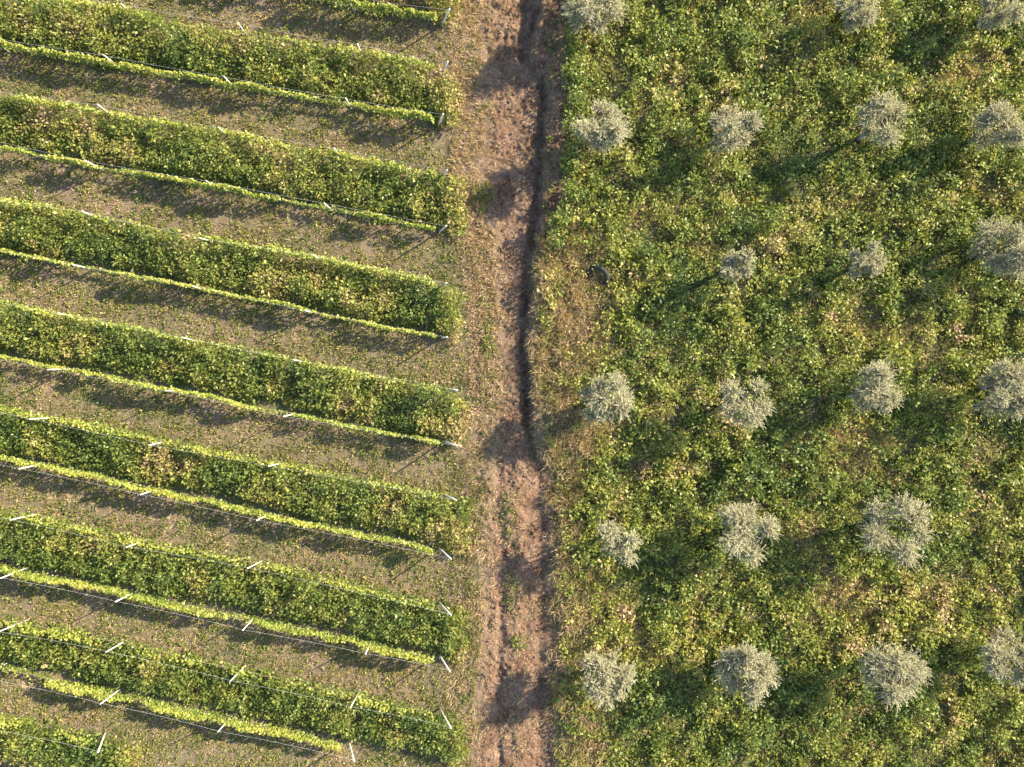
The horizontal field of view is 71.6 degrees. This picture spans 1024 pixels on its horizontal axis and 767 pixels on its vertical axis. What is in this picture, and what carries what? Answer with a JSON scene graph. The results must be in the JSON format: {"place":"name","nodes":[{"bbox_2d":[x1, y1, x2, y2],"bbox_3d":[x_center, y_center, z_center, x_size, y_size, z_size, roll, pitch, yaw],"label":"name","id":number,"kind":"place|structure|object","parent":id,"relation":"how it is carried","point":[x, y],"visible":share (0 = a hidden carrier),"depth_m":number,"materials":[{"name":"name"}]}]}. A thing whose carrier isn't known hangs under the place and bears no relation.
{"place":"outdoors","nodes":[
{"label":"outdoors","id":0,"kind":"place"},
{"bbox_2d":[0,0,506,766],"bbox_3d":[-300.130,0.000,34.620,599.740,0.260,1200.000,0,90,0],"label":"vineyard ground","id":1,"kind":"structure","parent":0,"point":[294,214],"depth_m":34.60,"materials":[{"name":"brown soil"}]},
{"bbox_2d":[0,709,97,748],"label":"vine row","id":2,"kind":"object","parent":1,"relation":"on","point":[2,720],"visible":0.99,"depth_m":33.76,"materials":[{"name":"green plant"}]},
{"bbox_2d":[0,715,145,766],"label":"cover crop","id":3,"kind":"object","parent":1,"relation":"on","point":[36,759],"visible":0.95,"depth_m":33.78,"materials":[{"name":"green plant"}]},
{"bbox_2d":[97,731,105,752],"bbox_3d":[-19.474,16.988,33.679,0.841,1.989,0.088,2,90,0],"label":"trellis post","id":4,"kind":"object","parent":1,"relation":"on","point":[101,741],"visible":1,"depth_m":33.61,"materials":[{"name":"white metal"}]},
{"bbox_2d":[100,687,122,704],"bbox_3d":[-18.984,14.800,33.641,0.059,2.038,0.179,42,90,0],"label":"trellis post","id":5,"kind":"object","parent":1,"relation":"on","point":[111,695],"visible":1,"depth_m":33.54,"materials":[{"name":"white metal"}]},
{"bbox_2d":[0,662,342,751],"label":"vine row","id":6,"kind":"object","parent":1,"relation":"on","point":[177,713],"visible":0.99,"depth_m":33.76,"materials":[{"name":"green plant"}]},
{"bbox_2d":[0,615,433,721],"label":"vine row","id":7,"kind":"object","parent":1,"relation":"on","point":[174,655],"visible":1,"depth_m":33.86,"materials":[{"name":"green plant"}]},
{"bbox_2d":[0,562,434,664],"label":"vine row","id":8,"kind":"object","parent":1,"relation":"on","point":[161,602],"visible":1,"depth_m":33.70,"materials":[{"name":"green plant"}]},
{"bbox_2d":[0,455,434,554],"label":"vine row","id":9,"kind":"object","parent":1,"relation":"on","point":[225,505],"visible":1,"depth_m":33.66,"materials":[{"name":"green plant"}]},
{"bbox_2d":[0,505,434,606],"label":"vine row","id":10,"kind":"object","parent":1,"relation":"on","point":[85,530],"visible":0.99,"depth_m":33.79,"materials":[{"name":"green plant"}]},
{"bbox_2d":[0,37,435,124],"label":"vine row","id":11,"kind":"object","parent":1,"relation":"on","point":[75,57],"visible":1,"depth_m":33.75,"materials":[{"name":"green plant"}]},
{"bbox_2d":[0,145,435,231],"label":"vine row","id":12,"kind":"object","parent":1,"relation":"on","point":[223,187],"visible":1,"depth_m":33.72,"materials":[{"name":"green plant"}]},
{"bbox_2d":[0,197,435,287],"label":"vine row","id":13,"kind":"object","parent":1,"relation":"on","point":[245,244],"visible":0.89,"depth_m":33.66,"materials":[{"name":"green plant"}]},
{"bbox_2d":[0,404,436,498],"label":"vine row","id":14,"kind":"object","parent":1,"relation":"on","point":[79,423],"visible":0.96,"depth_m":33.72,"materials":[{"name":"green plant"}]},
{"bbox_2d":[0,93,436,177],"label":"vine row","id":15,"kind":"object","parent":1,"relation":"on","point":[131,118],"visible":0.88,"depth_m":33.66,"materials":[{"name":"green plant"}]},
{"bbox_2d":[0,248,436,337],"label":"vine row","id":16,"kind":"object","parent":1,"relation":"on","point":[164,281],"visible":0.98,"depth_m":33.66,"materials":[{"name":"green plant"}]},
{"bbox_2d":[0,300,436,389],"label":"vine row","id":17,"kind":"object","parent":1,"relation":"on","point":[167,335],"visible":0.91,"depth_m":33.71,"materials":[{"name":"green plant"}]},
{"bbox_2d":[0,354,439,444],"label":"vine row","id":18,"kind":"object","parent":1,"relation":"on","point":[152,386],"visible":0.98,"depth_m":33.69,"materials":[{"name":"green plant"}]},
{"bbox_2d":[0,0,465,129],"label":"cover crop","id":19,"kind":"object","parent":1,"relation":"on","point":[436,107],"visible":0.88,"depth_m":33.97,"materials":[{"name":"green plant"}]},
{"bbox_2d":[30,0,435,75],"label":"vine row","id":20,"kind":"object","parent":1,"relation":"on","point":[89,3],"visible":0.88,"depth_m":33.70,"materials":[{"name":"green plant"}]},
{"bbox_2d":[0,204,468,343],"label":"cover crop","id":21,"kind":"object","parent":1,"relation":"on","point":[248,254],"visible":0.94,"depth_m":34.03,"materials":[{"name":"green plant"}]},
{"bbox_2d":[0,96,469,237],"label":"cover crop","id":22,"kind":"object","parent":1,"relation":"on","point":[224,149],"visible":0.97,"depth_m":34.05,"materials":[{"name":"green plant"}]},
{"bbox_2d":[0,612,469,766],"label":"cover crop","id":23,"kind":"object","parent":1,"relation":"on","point":[71,653],"visible":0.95,"depth_m":34.04,"materials":[{"name":"green plant"}]},
{"bbox_2d":[0,506,471,665],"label":"cover crop","id":24,"kind":"object","parent":1,"relation":"on","point":[126,571],"visible":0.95,"depth_m":33.96,"materials":[{"name":"green plant"}]},
{"bbox_2d":[0,300,473,447],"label":"cover crop","id":25,"kind":"object","parent":1,"relation":"on","point":[305,371],"visible":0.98,"depth_m":34.04,"materials":[{"name":"green plant"}]},
{"bbox_2d":[0,404,475,557],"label":"cover crop","id":26,"kind":"object","parent":1,"relation":"on","point":[219,465],"visible":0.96,"depth_m":34.02,"materials":[{"name":"green plant"}]},
{"bbox_2d":[348,741,354,761],"bbox_3d":[-7.642,17.406,33.686,0.798,1.987,0.088,1,90,0],"label":"trellis post","id":27,"kind":"object","parent":1,"relation":"on","point":[351,751],"visible":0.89,"depth_m":33.58,"materials":[{"name":"white metal"}]},
{"bbox_2d":[2,681,326,753],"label":"trellis wire","id":28,"kind":"object","parent":27,"relation":"attached to","point":[157,715],"visible":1,"depth_m":32.80,"materials":[{"name":"grey metal"}]},
{"bbox_2d":[295,0,437,23],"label":"vine row","id":29,"kind":"object","parent":1,"relation":"on","point":[388,8],"visible":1,"depth_m":33.73,"materials":[{"name":"green plant"}]},
{"bbox_2d":[273,0,462,27],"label":"cover crop","id":30,"kind":"object","parent":1,"relation":"on","point":[440,3],"visible":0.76,"depth_m":34.15,"materials":[{"name":"green plant"}]},
{"bbox_2d":[438,653,449,671],"bbox_3d":[-3.245,13.236,33.708,0.816,1.988,0.089,6,90,0],"label":"trellis post","id":31,"kind":"object","parent":1,"relation":"on","point":[441,658],"visible":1,"depth_m":33.63,"materials":[{"name":"white metal"}]},
{"bbox_2d":[11,579,445,669],"bbox_3d":[-16.435,10.450,32.765,27.707,0.280,0.109,12,90,0],"label":"trellis wire","id":32,"kind":"object","parent":31,"relation":"attached to","point":[213,622],"visible":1,"depth_m":32.76,"materials":[{"name":"grey metal"}]},
{"bbox_2d":[438,547,451,558],"bbox_3d":[-3.216,8.043,33.691,0.875,1.990,0.089,6,90,0],"label":"trellis post","id":33,"kind":"object","parent":1,"relation":"on","point":[440,549],"visible":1,"depth_m":33.59,"materials":[{"name":"white metal"}]},
{"bbox_2d":[9,466,446,557],"bbox_3d":[-16.399,5.267,32.734,27.751,0.192,0.114,12,90,0],"label":"trellis wire","id":34,"kind":"object","parent":33,"relation":"attached to","point":[198,506],"visible":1,"depth_m":32.77,"materials":[{"name":"grey metal"}]},
{"bbox_2d":[439,707,451,728],"bbox_3d":[-3.185,15.873,33.687,0.835,1.989,0.089,4,90,0],"label":"trellis post","id":35,"kind":"object","parent":1,"relation":"on","point":[445,718],"visible":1,"depth_m":33.55,"materials":[{"name":"white metal"}]},
{"bbox_2d":[3,632,438,724],"bbox_3d":[-16.376,12.976,32.778,27.771,0.203,0.253,12,90,0],"label":"trellis wire","id":36,"kind":"object","parent":35,"relation":"attached to","point":[207,674],"visible":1,"depth_m":32.81,"materials":[{"name":"grey metal"}]},
{"bbox_2d":[441,8,449,26],"bbox_3d":[-3.190,-17.450,33.839,0.629,1.685,0.089,0,90,0],"label":"trellis post","id":37,"kind":"object","parent":1,"relation":"on","point":[443,21],"visible":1,"depth_m":33.81,"materials":[{"name":"grey metal"}]},
{"bbox_2d":[435,0,505,766],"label":"headland grass","id":38,"kind":"structure","parent":1,"relation":"on","point":[475,381],"depth_m":34.54,"materials":[{"name":"beige plant"}]},
{"bbox_3d":[-3.254,-15.002,33.858,0.599,1.684,0.088,0,90,0],"label":"trellis post","id":39,"kind":"object","parent":1,"relation":"on","visible":0},
{"bbox_2d":[95,0,419,57],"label":"trellis wire","id":40,"kind":"object","parent":39,"relation":"attached to","point":[257,27],"visible":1,"depth_m":33.09,"materials":[{"name":"grey metal"}]},
{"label":"trellis post","id":41,"kind":"object","parent":1,"relation":"on","visible":0},
{"bbox_2d":[14,41,429,112],"bbox_3d":[-16.599,-14.831,32.991,27.159,0.486,0.081,9,90,0],"label":"trellis wire","id":42,"kind":"object","parent":41,"relation":"attached to","point":[227,77],"visible":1,"depth_m":33.12,"materials":[{"name":"grey metal"}]},
{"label":"trellis post","id":43,"kind":"object","parent":1,"relation":"on","visible":0},
{"bbox_2d":[30,96,436,168],"bbox_3d":[-16.487,-12.377,32.954,27.386,0.412,0.238,10,90,0],"label":"trellis wire","id":44,"kind":"object","parent":43,"relation":"attached to","point":[211,126],"visible":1,"depth_m":33.12,"materials":[{"name":"grey metal"}]},
{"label":"trellis post","id":45,"kind":"object","parent":1,"relation":"on","visible":0},
{"bbox_2d":[1,142,443,225],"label":"trellis wire","id":46,"kind":"object","parent":45,"relation":"attached to","point":[203,180],"visible":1,"depth_m":33.13,"materials":[{"name":"grey metal"}]},
{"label":"trellis post","id":47,"kind":"object","parent":1,"relation":"on","visible":0},
{"bbox_2d":[0,200,419,277],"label":"trellis wire","id":48,"kind":"object","parent":47,"relation":"attached to","point":[192,236],"visible":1,"depth_m":33.07,"materials":[{"name":"grey metal"}]},
{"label":"trellis post","id":49,"kind":"object","parent":1,"relation":"on","visible":0},
{"bbox_2d":[3,251,443,336],"bbox_3d":[-16.510,-4.799,32.942,27.484,0.389,0.113,11,90,0],"label":"trellis wire","id":50,"kind":"object","parent":49,"relation":"attached to","point":[221,292],"visible":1,"depth_m":33.08,"materials":[{"name":"grey metal"}]},
{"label":"trellis post","id":51,"kind":"object","parent":1,"relation":"on","visible":0},
{"bbox_2d":[3,303,453,389],"bbox_3d":[-16.260,-2.307,32.967,27.973,0.438,0.076,11,90,0],"label":"trellis wire","id":52,"kind":"object","parent":51,"relation":"attached to","point":[227,346],"visible":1,"depth_m":33.08,"materials":[{"name":"grey metal"}]},
{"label":"trellis post","id":53,"kind":"object","parent":1,"relation":"on","visible":0},
{"bbox_2d":[0,359,451,444],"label":"trellis wire","id":54,"kind":"object","parent":53,"relation":"attached to","point":[244,407],"visible":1,"depth_m":32.80,"materials":[{"name":"grey metal"}]},
{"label":"trellis post","id":55,"kind":"object","parent":1,"relation":"on","visible":0},
{"bbox_2d":[0,412,443,497],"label":"trellis wire","id":56,"kind":"object","parent":55,"relation":"attached to","point":[228,458],"visible":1,"depth_m":32.75,"materials":[{"name":"grey metal"}]},
{"bbox_2d":[473,0,568,766],"bbox_3d":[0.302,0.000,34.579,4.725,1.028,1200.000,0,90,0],"label":"dirt track","id":57,"kind":"structure","parent":0,"point":[529,511],"depth_m":34.60,"materials":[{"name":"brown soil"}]},
{"bbox_2d":[477,0,563,766],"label":"soil clods","id":58,"kind":"object","parent":57,"relation":"on","point":[516,399],"visible":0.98,"depth_m":34.57,"materials":[{"name":"brown soil"}]},
{"bbox_2d":[458,20,611,703],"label":"green tufts","id":59,"kind":"object","parent":57,"relation":"on","point":[490,347],"visible":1,"depth_m":34.47,"materials":[{"name":"green plant"}]},
{"bbox_2d":[521,219,548,462],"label":"bank grass","id":60,"kind":"structure","parent":57,"relation":"on","point":[533,446],"depth_m":34.34,"materials":[{"name":"green plant"}]},
{"bbox_2d":[526,0,1023,766],"bbox_3d":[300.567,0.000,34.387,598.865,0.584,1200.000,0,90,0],"label":"field ground","id":61,"kind":"structure","parent":0,"point":[932,350],"depth_m":34.25,"materials":[{"name":"green plant"}]},
{"bbox_2d":[560,0,629,39],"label":"olive tree","id":62,"kind":"object","parent":61,"relation":"on","point":[575,9],"visible":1,"depth_m":32.14,"materials":[{"name":"grey plant"}]},
{"bbox_2d":[585,265,609,287],"bbox_3d":[4.096,-5.095,34.088,1.262,0.248,1.262,6,120,21],"label":"old tyre","id":63,"kind":"object","parent":61,"relation":"on","point":[604,270],"visible":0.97,"depth_m":33.81,"materials":[{"name":"rubber"}]},
{"bbox_2d":[569,97,632,156],"bbox_3d":[4.195,-11.600,32.593,2.657,3.509,2.823,40,90,0],"label":"olive tree","id":64,"kind":"object","parent":61,"relation":"on","point":[604,135],"visible":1,"depth_m":31.64,"materials":[{"name":"grey plant"}]},
{"bbox_2d":[575,646,637,711],"bbox_3d":[4.312,13.484,32.911,2.916,3.386,2.668,0,90,0],"label":"olive tree","id":65,"kind":"object","parent":61,"relation":"on","point":[601,692],"visible":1,"depth_m":32.04,"materials":[{"name":"grey plant"}]},
{"bbox_2d":[577,369,635,427],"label":"olive tree","id":66,"kind":"object","parent":61,"relation":"on","point":[602,401],"visible":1,"depth_m":31.83,"materials":[{"name":"grey plant"}]},
{"bbox_2d":[594,520,642,567],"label":"olive tree","id":67,"kind":"object","parent":61,"relation":"on","point":[610,534],"visible":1,"depth_m":31.87,"materials":[{"name":"grey plant"}]},
{"bbox_2d":[707,104,763,155],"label":"olive tree","id":68,"kind":"object","parent":61,"relation":"on","point":[729,124],"visible":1,"depth_m":32.23,"materials":[{"name":"grey plant"}]},
{"bbox_2d":[719,246,756,287],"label":"olive tree","id":69,"kind":"object","parent":61,"relation":"on","point":[730,261],"visible":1,"depth_m":31.91,"materials":[{"name":"grey plant"}]},
{"bbox_2d":[713,377,776,431],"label":"olive tree","id":70,"kind":"object","parent":61,"relation":"on","point":[751,414],"visible":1,"depth_m":31.65,"materials":[{"name":"grey plant"}]},
{"bbox_2d":[711,642,781,710],"bbox_3d":[10.670,13.216,32.950,3.197,3.350,3.077,0,90,0],"label":"olive tree","id":71,"kind":"object","parent":61,"relation":"on","point":[760,677],"visible":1,"depth_m":32.13,"materials":[{"name":"grey plant"}]},
{"bbox_2d":[715,499,783,569],"bbox_3d":[10.530,6.667,32.742,3.172,3.745,2.968,33,90,0],"label":"olive tree","id":72,"kind":"object","parent":61,"relation":"on","point":[740,521],"visible":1,"depth_m":31.84,"materials":[{"name":"grey plant"}]},
{"bbox_2d":[533,0,1023,766],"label":"broadleaf weeds","id":73,"kind":"object","parent":61,"relation":"on","point":[577,194],"visible":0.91,"depth_m":33.91,"materials":[{"name":"green plant"}]},
{"bbox_2d":[829,0,884,34],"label":"olive tree","id":74,"kind":"object","parent":61,"relation":"on","point":[853,17],"visible":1,"depth_m":32.39,"materials":[{"name":"grey plant"}]},
{"bbox_2d":[846,240,889,280],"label":"olive tree","id":75,"kind":"object","parent":61,"relation":"on","point":[873,265],"visible":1,"depth_m":32.21,"materials":[{"name":"grey plant"}]},
{"bbox_2d":[846,355,906,415],"bbox_3d":[16.494,0.227,32.553,2.600,3.578,2.470,-32,90,0],"label":"olive tree","id":76,"kind":"object","parent":61,"relation":"on","point":[886,392],"visible":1,"depth_m":31.68,"materials":[{"name":"grey plant"}]},
{"bbox_2d":[851,87,909,150],"bbox_3d":[16.575,-11.787,32.677,2.827,3.349,2.769,0,90,0],"label":"olive tree","id":77,"kind":"object","parent":61,"relation":"on","point":[882,103],"visible":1,"depth_m":31.70,"materials":[{"name":"grey plant"}]},
{"bbox_2d":[854,641,932,714],"bbox_3d":[17.334,13.100,32.538,3.480,4.128,3.289,0,90,0],"label":"olive tree","id":78,"kind":"object","parent":61,"relation":"on","point":[915,669],"visible":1,"depth_m":31.63,"materials":[{"name":"grey plant"}]},
{"bbox_2d":[856,490,937,575],"bbox_3d":[17.297,6.630,32.678,3.689,3.866,3.719,0,90,0],"label":"olive tree","id":79,"kind":"object","parent":61,"relation":"on","point":[877,538],"visible":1,"depth_m":31.79,"materials":[{"name":"grey plant"}]},
{"bbox_2d":[966,214,1023,283],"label":"olive tree","id":80,"kind":"object","parent":61,"relation":"on","point":[1015,254],"visible":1,"depth_m":32.21,"materials":[{"name":"grey plant"}]},
{"bbox_2d":[966,98,1023,150],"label":"olive tree","id":81,"kind":"object","parent":61,"relation":"on","point":[999,112],"visible":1,"depth_m":32.02,"materials":[{"name":"grey plant"}]},
{"bbox_2d":[970,356,1023,423],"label":"olive tree","id":82,"kind":"object","parent":61,"relation":"on","point":[1014,378],"visible":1,"depth_m":32.10,"materials":[{"name":"grey plant"}]},
{"bbox_2d":[971,0,1023,33],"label":"olive tree","id":83,"kind":"object","parent":61,"relation":"on","point":[987,18],"visible":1,"depth_m":32.44,"materials":[{"name":"grey plant"}]},
{"bbox_2d":[976,623,1023,689],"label":"olive tree","id":84,"kind":"object","parent":61,"relation":"on","point":[994,655],"visible":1,"depth_m":32.23,"materials":[{"name":"grey plant"}]},
{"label":"trellis post","id":85,"kind":"object","parent":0,"visible":0},
{"bbox_2d":[19,521,447,613],"bbox_3d":[-16.400,7.747,32.798,27.796,0.188,0.200,12,90,0],"label":"trellis wire","id":86,"kind":"object","parent":85,"relation":"attached to","point":[225,563],"visible":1,"depth_m":32.83,"materials":[{"name":"grey metal"}]}
]}

